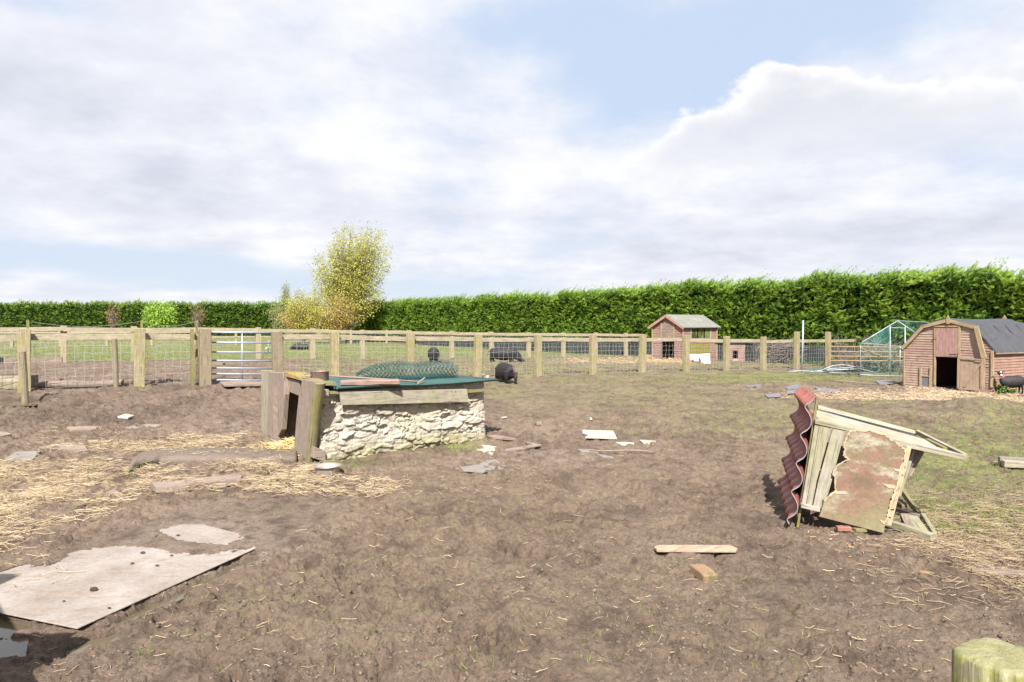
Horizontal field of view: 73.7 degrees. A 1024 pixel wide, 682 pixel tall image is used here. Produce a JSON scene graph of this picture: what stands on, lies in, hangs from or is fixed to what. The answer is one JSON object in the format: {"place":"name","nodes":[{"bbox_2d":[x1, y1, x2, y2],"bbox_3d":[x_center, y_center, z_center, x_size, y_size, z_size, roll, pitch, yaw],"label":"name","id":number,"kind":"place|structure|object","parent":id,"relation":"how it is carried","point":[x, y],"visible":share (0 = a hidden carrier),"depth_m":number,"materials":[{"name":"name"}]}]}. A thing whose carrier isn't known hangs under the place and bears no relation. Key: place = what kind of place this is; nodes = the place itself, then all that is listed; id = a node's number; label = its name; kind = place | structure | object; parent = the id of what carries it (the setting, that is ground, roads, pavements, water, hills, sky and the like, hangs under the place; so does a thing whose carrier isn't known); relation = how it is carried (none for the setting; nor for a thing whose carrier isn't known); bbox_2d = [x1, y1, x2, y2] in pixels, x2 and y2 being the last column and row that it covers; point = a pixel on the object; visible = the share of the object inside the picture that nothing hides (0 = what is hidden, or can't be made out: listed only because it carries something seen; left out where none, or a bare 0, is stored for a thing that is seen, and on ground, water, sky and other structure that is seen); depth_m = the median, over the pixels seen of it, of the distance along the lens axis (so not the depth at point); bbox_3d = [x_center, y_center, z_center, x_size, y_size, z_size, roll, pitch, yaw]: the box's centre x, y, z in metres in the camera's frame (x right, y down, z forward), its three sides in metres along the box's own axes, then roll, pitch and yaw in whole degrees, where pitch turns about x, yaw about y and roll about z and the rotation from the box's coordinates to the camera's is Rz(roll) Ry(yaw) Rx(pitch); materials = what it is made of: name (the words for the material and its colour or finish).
{"place":"outdoors","nodes":[
{"label":"outdoors","id":0,"kind":"place"},
{"bbox_2d":[0,375,38,388],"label":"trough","id":1,"kind":"object","parent":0,"point":[11,383],"visible":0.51,"depth_m":12.47,"materials":[{"name":"wood"}]},
{"bbox_2d":[0,341,739,375],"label":"grass","id":2,"kind":"structure","parent":0,"point":[128,351],"depth_m":31.69,"materials":[{"name":"plant"}]},
{"bbox_2d":[0,324,1023,681],"bbox_3d":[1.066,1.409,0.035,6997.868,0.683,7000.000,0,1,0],"label":"ground","id":3,"kind":"structure","parent":0,"point":[710,472],"depth_m":5.17,"materials":[{"name":"soil"}]},
{"bbox_2d":[0,431,11,436],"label":"stone slab","id":4,"kind":"object","parent":3,"relation":"on","point":[3,434],"depth_m":9.17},
{"bbox_2d":[0,638,28,657],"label":"puddle","id":5,"kind":"object","parent":3,"relation":"on","point":[12,647],"visible":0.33,"depth_m":3.47,"materials":[{"name":"grey liquid"}]},
{"bbox_2d":[0,619,30,637],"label":"puddle","id":6,"kind":"object","parent":3,"relation":"on","point":[8,628],"visible":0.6,"depth_m":3.70,"materials":[{"name":"brown liquid"}]},
{"bbox_2d":[4,451,39,460],"bbox_3d":[-5.828,1.378,8.159,0.302,0.050,0.497,-1,2,-21],"label":"stone slab","id":7,"kind":"object","parent":3,"relation":"on","point":[28,454],"depth_m":8.13,"materials":[{"name":"stone"}]},
{"bbox_2d":[0,400,43,405],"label":"puddle","id":8,"kind":"object","parent":3,"relation":"on","point":[19,403],"visible":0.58,"depth_m":11.24,"materials":[{"name":"brown liquid"}]},
{"bbox_2d":[19,351,28,402],"bbox_3d":[-8.123,0.661,11.367,0.101,0.974,0.129,0,1,15],"label":"stake","id":9,"kind":"object","parent":3,"relation":"on","point":[24,378],"visible":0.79,"depth_m":11.33,"materials":[{"name":"wood"}]},
{"bbox_2d":[39,444,88,452],"bbox_3d":[-5.538,1.348,8.562,0.687,0.056,0.375,1,2,27],"label":"stone slab","id":10,"kind":"object","parent":3,"relation":"on","point":[80,448],"depth_m":8.55,"materials":[{"name":"stone"}]},
{"bbox_2d":[34,379,123,388],"bbox_3d":[-8.153,0.815,12.885,1.439,0.166,0.150,-1,2,-27],"label":"log","id":11,"kind":"object","parent":3,"relation":"on","point":[76,383],"visible":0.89,"depth_m":12.81,"materials":[{"name":"wood"}]},
{"bbox_2d":[67,426,101,431],"bbox_3d":[-6.099,1.262,9.740,0.479,0.075,0.227,0,1,-17],"label":"wood block","id":12,"kind":"object","parent":3,"relation":"on","point":[80,428],"depth_m":9.70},
{"bbox_2d":[58,634,127,657],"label":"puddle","id":13,"kind":"object","parent":3,"relation":"on","point":[86,645],"visible":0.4,"depth_m":3.52,"materials":[{"name":"brown liquid"}]},
{"bbox_2d":[88,439,98,444],"bbox_3d":[-5.410,1.316,8.850,0.131,0.042,0.236,-1,2,-39],"label":"stone","id":14,"kind":"object","parent":3,"relation":"on","point":[93,441],"visible":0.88,"depth_m":8.84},
{"bbox_2d":[0,320,198,392],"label":"post and rail fence","id":15,"kind":"object","parent":3,"relation":"on","point":[23,338],"visible":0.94,"depth_m":13.05,"materials":[{"name":"wood"}]},
{"bbox_2d":[103,302,121,327],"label":"bare tree","id":16,"kind":"object","parent":3,"relation":"on","point":[113,320],"visible":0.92,"depth_m":65.90,"materials":[{"name":"brown plant"}]},
{"bbox_2d":[107,489,119,496],"bbox_3d":[-3.799,1.458,6.510,0.260,0.030,0.102,1,2,39],"label":"stone","id":17,"kind":"object","parent":3,"relation":"on","point":[113,492],"visible":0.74,"depth_m":6.50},
{"bbox_2d":[112,339,118,387],"bbox_3d":[-7.486,0.499,12.894,0.093,1.082,0.116,0,1,0],"label":"stake","id":18,"kind":"object","parent":3,"relation":"on","point":[115,365],"visible":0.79,"depth_m":12.86,"materials":[{"name":"wood"}]},
{"bbox_2d":[117,414,133,418],"bbox_3d":[-5.996,1.173,10.630,0.185,0.055,0.225,0,1,4],"label":"stone","id":19,"kind":"object","parent":3,"relation":"on","point":[126,416],"visible":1,"depth_m":10.56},
{"bbox_2d":[0,524,254,628],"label":"plywood board","id":20,"kind":"object","parent":3,"relation":"on","point":[116,578],"visible":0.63,"depth_m":4.29,"materials":[{"name":"wood"}]},
{"bbox_2d":[63,534,179,608],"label":"mud clods","id":21,"kind":"object","parent":20,"relation":"on","point":[96,588],"visible":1,"depth_m":4.10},
{"bbox_2d":[0,297,282,335],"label":"conifer hedge","id":22,"kind":"object","parent":3,"relation":"on","point":[237,314],"visible":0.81,"depth_m":80.11,"materials":[{"name":"green plant"}]},
{"bbox_2d":[125,424,160,428],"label":"stone slab","id":23,"kind":"structure","parent":3,"relation":"on","point":[152,425],"depth_m":10.12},
{"bbox_2d":[138,297,178,333],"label":"maple tree","id":24,"kind":"object","parent":3,"relation":"on","point":[158,316],"visible":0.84,"depth_m":69.42,"materials":[{"name":"green plant"}]},
{"bbox_2d":[116,559,256,625],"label":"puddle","id":25,"kind":"object","parent":3,"relation":"on","point":[179,598],"visible":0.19,"depth_m":4.11,"materials":[{"name":"brown liquid"}]},
{"bbox_2d":[151,473,242,492],"bbox_3d":[-3.110,1.413,6.781,0.823,0.061,0.300,-1,2,-31],"label":"kerb stone","id":26,"kind":"object","parent":3,"relation":"on","point":[174,486],"visible":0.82,"depth_m":6.69,"materials":[{"name":"stone"}]},
{"bbox_2d":[189,301,205,326],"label":"bare tree","id":27,"kind":"object","parent":3,"relation":"on","point":[197,318],"visible":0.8,"depth_m":65.91,"materials":[{"name":"brown plant"}]},
{"bbox_2d":[186,362,225,364],"bbox_3d":[-8.889,0.656,19.815,1.170,0.073,0.165,0,1,11],"label":"plank","id":28,"kind":"object","parent":3,"relation":"on","point":[212,363],"visible":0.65,"depth_m":19.68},
{"bbox_2d":[0,421,412,585],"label":"straw","id":29,"kind":"object","parent":3,"relation":"on","point":[39,492],"visible":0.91,"depth_m":6.89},
{"bbox_2d":[0,330,417,346],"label":"post and rail fence","id":30,"kind":"object","parent":3,"relation":"on","point":[106,341],"visible":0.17,"depth_m":50.19,"materials":[{"name":"wood"}]},
{"bbox_2d":[128,447,296,475],"bbox_3d":[-3.552,1.387,8.253,1.831,0.154,1.393,-1,2,-26],"label":"log","id":31,"kind":"object","parent":3,"relation":"on","point":[149,457],"visible":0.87,"depth_m":8.03,"materials":[{"name":"wood"}]},
{"bbox_2d":[145,445,292,454],"bbox_3d":[-3.549,1.313,8.271,1.825,0.018,0.637,0,1,0],"label":"straw","id":32,"kind":"object","parent":31,"relation":"on","point":[174,451],"visible":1,"depth_m":8.26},
{"bbox_2d":[190,329,282,386],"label":"field gate","id":33,"kind":"structure","parent":3,"relation":"on","point":[205,356],"depth_m":14.08,"materials":[{"name":"metal"}]},
{"bbox_2d":[220,380,260,386],"bbox_3d":[-5.513,0.870,13.966,0.816,0.089,0.637,-1,2,-31],"label":"plank","id":34,"kind":"object","parent":3,"relation":"on","point":[238,383],"visible":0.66,"depth_m":13.80,"materials":[{"name":"wood"}]},
{"bbox_2d":[250,436,299,455],"bbox_3d":[-2.841,1.332,8.864,1.119,0.252,1.394,0,1,0],"label":"straw","id":35,"kind":"object","parent":3,"relation":"on","point":[290,442],"visible":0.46,"depth_m":8.70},
{"bbox_2d":[266,293,296,333],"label":"willow tree","id":36,"kind":"object","parent":3,"relation":"on","point":[278,324],"visible":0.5,"depth_m":65.71,"materials":[{"name":"green plant"}]},
{"bbox_2d":[278,280,291,306],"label":"willow tree","id":37,"kind":"object","parent":3,"relation":"on","point":[285,293],"visible":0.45,"depth_m":84.78,"materials":[{"name":"green plant"}]},
{"bbox_2d":[290,344,308,349],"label":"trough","id":38,"kind":"object","parent":3,"relation":"on","point":[306,347],"visible":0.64,"depth_m":41.52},
{"bbox_2d":[276,283,332,342],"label":"shrub","id":39,"kind":"object","parent":3,"relation":"on","point":[298,319],"visible":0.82,"depth_m":55.65,"materials":[{"name":"yellow plant"}]},
{"bbox_2d":[0,326,648,362],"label":"post and rail fence","id":40,"kind":"object","parent":3,"relation":"on","point":[63,329],"visible":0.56,"depth_m":26.24,"materials":[{"name":"wood"}]},
{"bbox_2d":[0,357,62,363],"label":"kick board","id":41,"kind":"object","parent":40,"relation":"attached to","point":[36,359],"visible":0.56,"depth_m":21.53,"materials":[{"name":"wood"}]},
{"bbox_2d":[313,462,341,476],"bbox_3d":[-1.981,1.383,7.327,0.300,0.105,0.300,0,1,0],"label":"feeding bowl","id":42,"kind":"object","parent":3,"relation":"on","point":[326,468],"visible":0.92,"depth_m":7.26,"materials":[{"name":"ceramic"}]},
{"bbox_2d":[300,292,358,339],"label":"shrub","id":43,"kind":"object","parent":3,"relation":"on","point":[336,320],"visible":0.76,"depth_m":55.09,"materials":[{"name":"yellow plant"}]},
{"bbox_2d":[303,220,394,342],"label":"poplar tree","id":44,"kind":"object","parent":3,"relation":"on","point":[351,278],"visible":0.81,"depth_m":57.39,"materials":[{"name":"yellow plant"}]},
{"bbox_2d":[261,370,500,464],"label":"stone sty","id":45,"kind":"structure","parent":3,"relation":"on","point":[330,419],"depth_m":8.63,"materials":[{"name":"stone"}]},
{"bbox_2d":[304,370,328,380],"bbox_3d":[-2.380,0.432,8.363,0.285,0.130,0.236,0,1,0],"label":"cooking pot","id":46,"kind":"object","parent":45,"relation":"on","point":[322,374],"visible":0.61,"depth_m":8.28,"materials":[{"name":"metal"}]},
{"bbox_2d":[340,379,399,385],"bbox_3d":[-1.736,0.508,8.367,0.714,0.079,0.179,0,1,-12],"label":"timber block","id":47,"kind":"object","parent":45,"relation":"on","point":[361,382],"depth_m":8.29,"materials":[{"name":"wood"}]},
{"bbox_2d":[329,375,425,388],"bbox_3d":[-1.816,0.516,8.910,1.329,0.182,0.420,0,1,0],"label":"rake","id":48,"kind":"object","parent":45,"relation":"on","point":[420,381],"visible":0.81,"depth_m":8.85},
{"bbox_2d":[356,359,458,379],"bbox_3d":[-1.500,0.420,10.052,1.489,0.311,1.226,0,1,0],"label":"wire netting roll","id":49,"kind":"object","parent":45,"relation":"on","point":[395,366],"visible":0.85,"depth_m":9.69,"materials":[{"name":"metal"}]},
{"bbox_2d":[427,347,439,361],"bbox_3d":[-2.816,0.493,24.687,0.492,0.541,1.292,0,1,0],"label":"pig","id":50,"kind":"object","parent":3,"relation":"on","point":[433,354],"visible":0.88,"depth_m":24.20},
{"bbox_2d":[460,459,505,472],"bbox_3d":[-0.276,1.422,7.728,0.427,0.022,0.676,1,2,36],"label":"stone slab","id":51,"kind":"object","parent":3,"relation":"on","point":[480,468],"depth_m":7.63,"materials":[{"name":"stone"}]},
{"bbox_2d":[477,445,495,455],"bbox_3d":[-0.335,1.395,8.740,0.252,0.034,0.594,0,1,5],"label":"paving slab","id":52,"kind":"object","parent":3,"relation":"on","point":[486,448],"depth_m":8.69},
{"bbox_2d":[486,435,516,439],"bbox_3d":[-0.155,1.332,9.377,0.522,0.034,0.144,1,2,43],"label":"board piece","id":53,"kind":"object","parent":3,"relation":"on","point":[498,437],"visible":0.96,"depth_m":9.34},
{"bbox_2d":[489,347,523,361],"bbox_3d":[-0.243,0.503,25.229,1.393,0.582,0.510,0,1,0],"label":"pig","id":54,"kind":"object","parent":3,"relation":"on","point":[499,353],"visible":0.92,"depth_m":25.05},
{"bbox_2d":[495,362,517,383],"bbox_3d":[-0.181,0.779,16.753,0.416,0.500,1.209,-1,2,-24],"label":"pig","id":55,"kind":"object","parent":3,"relation":"on","point":[506,372],"visible":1,"depth_m":16.36},
{"bbox_2d":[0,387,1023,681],"bbox_3d":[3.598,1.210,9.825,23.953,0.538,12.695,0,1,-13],"label":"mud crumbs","id":56,"kind":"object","parent":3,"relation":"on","point":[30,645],"visible":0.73,"depth_m":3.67,"materials":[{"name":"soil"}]},
{"bbox_2d":[14,394,1009,681],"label":"straw","id":57,"kind":"object","parent":3,"relation":"on","point":[566,596],"visible":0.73,"depth_m":3.86,"materials":[{"name":"plant"}]},
{"bbox_2d":[505,441,540,451],"bbox_3d":[0.156,1.377,8.852,0.302,0.024,0.681,1,2,25],"label":"board piece","id":58,"kind":"object","parent":3,"relation":"on","point":[531,445],"visible":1,"depth_m":8.78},
{"bbox_2d":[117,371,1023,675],"bbox_3d":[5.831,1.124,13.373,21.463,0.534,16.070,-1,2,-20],"label":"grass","id":59,"kind":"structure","parent":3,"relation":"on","point":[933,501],"depth_m":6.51,"materials":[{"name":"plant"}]},
{"bbox_2d":[282,331,861,377],"bbox_3d":[4.743,0.455,21.031,23.375,1.626,0.268,-1,2,-33],"label":"post and rail fence","id":60,"kind":"object","parent":3,"relation":"on","point":[410,338],"visible":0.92,"depth_m":18.94,"materials":[{"name":"wood"}]},
{"bbox_2d":[578,449,597,452],"bbox_3d":[0.956,1.387,8.597,0.269,0.021,0.169,0,1,10],"label":"board piece","id":61,"kind":"object","parent":3,"relation":"on","point":[585,450],"visible":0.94,"depth_m":8.52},
{"bbox_2d":[582,430,616,438],"bbox_3d":[1.253,1.337,9.778,0.474,0.028,0.710,0,1,0],"label":"board piece","id":62,"kind":"object","parent":3,"relation":"on","point":[599,434],"visible":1,"depth_m":9.71,"materials":[{"name":"wood"}]},
{"bbox_2d":[597,454,613,459],"bbox_3d":[1.127,1.408,8.301,0.332,0.021,0.107,1,2,44],"label":"board piece","id":63,"kind":"object","parent":3,"relation":"on","point":[607,456],"visible":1,"depth_m":8.27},
{"bbox_2d":[589,449,656,452],"bbox_3d":[1.379,1.367,8.513,0.831,0.018,0.098,0,1,6],"label":"rod","id":64,"kind":"object","parent":3,"relation":"on","point":[621,450],"visible":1,"depth_m":8.50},
{"bbox_2d":[616,442,633,445],"bbox_3d":[1.517,1.372,9.085,0.243,0.022,0.232,0,1,0],"label":"board piece","id":65,"kind":"object","parent":3,"relation":"on","point":[623,443],"visible":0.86,"depth_m":9.07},
{"bbox_2d":[560,354,691,363],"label":"wood chips","id":66,"kind":"object","parent":3,"relation":"on","point":[654,359],"visible":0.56,"depth_m":26.47,"materials":[{"name":"wood"}]},
{"bbox_2d":[418,334,853,364],"bbox_3d":[2.962,0.210,39.705,0.038,0.932,33.706,-1,2,-37],"label":"windbreak netting","id":67,"kind":"object","parent":3,"relation":"on","point":[634,348],"visible":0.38,"depth_m":37.20,"materials":[{"name":"plastic"}]},
{"bbox_2d":[640,440,655,443],"bbox_3d":[1.823,1.378,9.283,0.224,0.022,0.233,1,2,22],"label":"board piece","id":68,"kind":"object","parent":3,"relation":"on","point":[645,441],"visible":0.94,"depth_m":9.29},
{"bbox_2d":[648,314,720,360],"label":"gabled shed","id":69,"kind":"structure","parent":3,"relation":"on","point":[680,326],"depth_m":27.82,"materials":[{"name":"wood"}]},
{"bbox_2d":[690,328,697,338],"bbox_3d":[7.335,-0.308,27.470,0.507,0.473,0.045,-1,2,-40],"label":"window","id":70,"kind":"structure","parent":69,"relation":"in","point":[694,332],"depth_m":27.49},
{"bbox_2d":[698,328,704,338],"bbox_3d":[7.686,-0.315,27.769,0.507,0.473,0.045,-1,2,-40],"label":"window","id":71,"kind":"structure","parent":69,"relation":"in","point":[701,332],"depth_m":27.80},
{"bbox_2d":[705,328,710,338],"bbox_3d":[8.036,-0.323,28.068,0.507,0.473,0.045,-1,2,-40],"label":"window","id":72,"kind":"structure","parent":69,"relation":"in","point":[707,331],"depth_m":28.10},
{"bbox_2d":[349,257,1023,358],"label":"conifer hedge","id":73,"kind":"object","parent":3,"relation":"on","point":[844,306],"visible":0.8,"depth_m":30.41,"materials":[{"name":"green plant"}]},
{"bbox_2d":[654,545,737,552],"bbox_3d":[1.293,1.463,4.807,0.578,0.021,0.118,0,1,0],"label":"plank","id":74,"kind":"object","parent":3,"relation":"on","point":[702,548],"visible":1,"depth_m":4.78,"materials":[{"name":"wood"}]},
{"bbox_2d":[693,354,700,361],"bbox_3d":[7.240,0.652,26.743,0.272,0.295,0.197,0,1,0],"label":"panel","id":75,"kind":"object","parent":3,"relation":"on","point":[695,356],"visible":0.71,"depth_m":26.73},
{"bbox_2d":[690,563,717,582],"bbox_3d":[1.222,1.479,4.339,0.104,0.067,0.203,0,1,-10],"label":"brick","id":76,"kind":"object","parent":3,"relation":"on","point":[703,572],"visible":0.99,"depth_m":4.29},
{"bbox_2d":[699,353,710,363],"bbox_3d":[7.475,0.695,26.445,0.404,0.433,0.198,0,1,0],"label":"panel","id":77,"kind":"object","parent":3,"relation":"on","point":[703,358],"visible":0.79,"depth_m":26.44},
{"bbox_2d":[716,342,759,361],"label":"hen coop","id":78,"kind":"structure","parent":3,"relation":"on","point":[747,349],"depth_m":28.52,"materials":[{"name":"wood"}]},
{"bbox_2d":[764,393,780,397],"bbox_3d":[5.592,1.172,14.684,0.284,0.021,0.814,0,1,12],"label":"slate","id":79,"kind":"object","parent":3,"relation":"on","point":[772,395],"visible":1,"depth_m":14.60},
{"bbox_2d":[753,332,807,362],"bbox_3d":[11.020,0.451,27.972,2.647,1.634,1.642,0,1,0],"label":"brush pile","id":80,"kind":"object","parent":3,"relation":"on","point":[782,347],"visible":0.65,"depth_m":27.73,"materials":[{"name":"grey plant"}]},
{"bbox_2d":[785,384,798,388],"bbox_3d":[6.971,1.132,17.021,0.338,0.022,1.726,1,2,23],"label":"slate","id":81,"kind":"object","parent":3,"relation":"on","point":[795,386],"visible":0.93,"depth_m":16.67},
{"bbox_2d":[780,358,819,364],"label":"nettles","id":82,"kind":"object","parent":3,"relation":"on","point":[803,362],"visible":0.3,"depth_m":27.51,"materials":[{"name":"green plant"}]},
{"bbox_2d":[801,320,803,371],"bbox_3d":[9.658,0.229,22.704,0.091,1.840,0.056,0,1,0],"label":"pole","id":83,"kind":"object","parent":3,"relation":"on","point":[802,345],"visible":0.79,"depth_m":22.68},
{"bbox_2d":[788,370,858,374],"bbox_3d":[9.823,0.996,21.500,2.409,0.152,0.074,0,1,-7],"label":"fallen pole","id":84,"kind":"object","parent":3,"relation":"on","point":[823,372],"visible":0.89,"depth_m":21.50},
{"bbox_2d":[815,387,838,392],"bbox_3d":[7.518,1.161,16.221,0.502,0.022,1.200,1,2,20],"label":"slate","id":85,"kind":"object","parent":3,"relation":"on","point":[828,390],"visible":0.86,"depth_m":16.21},
{"bbox_2d":[810,366,862,371],"bbox_3d":[10.228,0.881,21.459,1.815,0.196,0.076,0,1,-10],"label":"fallen pole","id":86,"kind":"object","parent":3,"relation":"on","point":[836,368],"visible":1,"depth_m":21.43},
{"bbox_2d":[823,364,858,369],"bbox_3d":[10.396,0.822,21.511,1.421,0.177,0.069,0,1,-16],"label":"fallen pole","id":87,"kind":"object","parent":3,"relation":"on","point":[839,365],"visible":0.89,"depth_m":21.47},
{"bbox_2d":[835,525,851,531],"bbox_3d":[2.554,1.444,5.255,0.109,0.039,0.052,0,1,5],"label":"brick","id":88,"kind":"object","parent":3,"relation":"on","point":[842,528],"visible":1,"depth_m":5.23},
{"bbox_2d":[822,335,874,369],"bbox_3d":[11.919,0.369,24.221,2.176,1.346,0.420,0,1,0],"label":"brush pile","id":89,"kind":"object","parent":3,"relation":"on","point":[845,353],"visible":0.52,"depth_m":24.21,"materials":[{"name":"brown plant"}]},
{"bbox_2d":[826,368,877,372],"bbox_3d":[10.712,0.936,21.438,1.776,0.163,0.121,0,1,-10],"label":"fallen pole","id":90,"kind":"object","parent":3,"relation":"on","point":[851,369],"visible":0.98,"depth_m":21.39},
{"bbox_2d":[810,330,903,371],"bbox_3d":[12.143,0.447,23.781,4.192,1.835,2.446,0,1,0],"label":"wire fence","id":91,"kind":"object","parent":3,"relation":"on","point":[864,365],"visible":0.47,"depth_m":23.33,"materials":[{"name":"metal"}]},
{"bbox_2d":[832,380,886,385],"bbox_3d":[9.068,1.096,17.857,0.070,0.042,1.606,-1,2,-24],"label":"plank","id":92,"kind":"object","parent":3,"relation":"on","point":[858,382],"visible":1,"depth_m":17.83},
{"bbox_2d":[853,527,866,532],"bbox_3d":[2.669,1.450,5.241,0.091,0.032,0.052,0,1,-10],"label":"wood scrap","id":93,"kind":"object","parent":3,"relation":"on","point":[859,530],"visible":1,"depth_m":5.22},
{"bbox_2d":[819,355,901,367],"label":"nettles","id":94,"kind":"object","parent":3,"relation":"on","point":[846,359],"visible":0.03,"depth_m":26.12,"materials":[{"name":"green plant"}]},
{"bbox_2d":[828,345,902,369],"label":"rusty gate","id":95,"kind":"structure","parent":3,"relation":"on","point":[829,356],"depth_m":22.60,"materials":[{"name":"metal"}]},
{"bbox_2d":[806,320,928,376],"bbox_3d":[12.094,0.195,23.276,3.674,1.770,6.227,1,2,28],"label":"aviary frame","id":96,"kind":"object","parent":3,"relation":"on","point":[904,335],"visible":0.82,"depth_m":20.62,"materials":[{"name":"teal"}]},
{"bbox_2d":[807,527,935,561],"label":"wood chips","id":97,"kind":"object","parent":3,"relation":"on","point":[861,543],"visible":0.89,"depth_m":4.95,"materials":[{"name":"wood"}]},
{"bbox_2d":[777,387,966,540],"bbox_3d":[2.864,0.947,5.748,1.242,1.052,1.355,0,1,11],"label":"toppled hutch","id":98,"kind":"object","parent":3,"relation":"on","point":[860,469],"visible":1,"depth_m":5.28,"materials":[{"name":"wood"}]},
{"bbox_2d":[875,380,900,384],"bbox_3d":[10.192,1.119,18.469,0.590,0.020,1.705,1,2,23],"label":"slate","id":99,"kind":"object","parent":3,"relation":"on","point":[886,382],"visible":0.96,"depth_m":18.36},
{"bbox_2d":[768,385,1023,401],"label":"wood chips","id":100,"kind":"object","parent":3,"relation":"on","point":[940,394],"visible":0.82,"depth_m":15.12,"materials":[{"name":"wood"}]},
{"bbox_2d":[919,570,933,574],"bbox_3d":[2.713,1.514,4.464,0.090,0.015,0.033,1,2,20],"label":"wood scrap","id":101,"kind":"object","parent":3,"relation":"on","point":[924,572],"visible":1,"depth_m":4.46,"materials":[{"name":"wood"}]},
{"bbox_2d":[858,480,1023,619],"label":"straw","id":102,"kind":"object","parent":3,"relation":"on","point":[969,550],"visible":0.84,"depth_m":4.92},
{"bbox_2d":[900,315,1023,393],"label":"barn shed","id":103,"kind":"structure","parent":3,"relation":"on","point":[971,355],"depth_m":16.47,"materials":[{"name":"wood"}]},
{"bbox_2d":[957,357,982,390],"bbox_3d":[10.817,0.777,16.115,0.041,0.771,0.574,-1,2,-27],"label":"stable door","id":104,"kind":"structure","parent":103,"relation":"in","point":[969,370],"depth_m":16.11,"materials":[{"name":"wood"}]},
{"bbox_2d":[951,637,1023,681],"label":"timber post","id":105,"kind":"object","parent":3,"relation":"on","point":[986,659],"visible":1,"depth_m":1.06,"materials":[{"name":"wood"}]},
{"bbox_2d":[971,567,1023,576],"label":"plank","id":106,"kind":"object","parent":3,"relation":"on","point":[1006,572],"visible":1,"depth_m":4.37,"materials":[{"name":"wood"}]},
{"bbox_2d":[995,383,1017,394],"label":"nettles","id":107,"kind":"object","parent":3,"relation":"on","point":[1009,390],"visible":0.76,"depth_m":15.61,"materials":[{"name":"green plant"}]},
{"bbox_2d":[995,370,1023,393],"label":"goat","id":108,"kind":"object","parent":3,"relation":"on","point":[1012,381],"visible":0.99,"depth_m":15.50},
{"bbox_2d":[998,456,1023,467],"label":"timber beam","id":109,"kind":"structure","parent":3,"relation":"on","point":[1011,462],"depth_m":7.55,"materials":[{"name":"wood"}]},
{"bbox_2d":[0,0,1023,322],"label":"sky","id":110,"kind":"structure","parent":0,"point":[193,151],"materials":[{"name":"white"}]}
]}

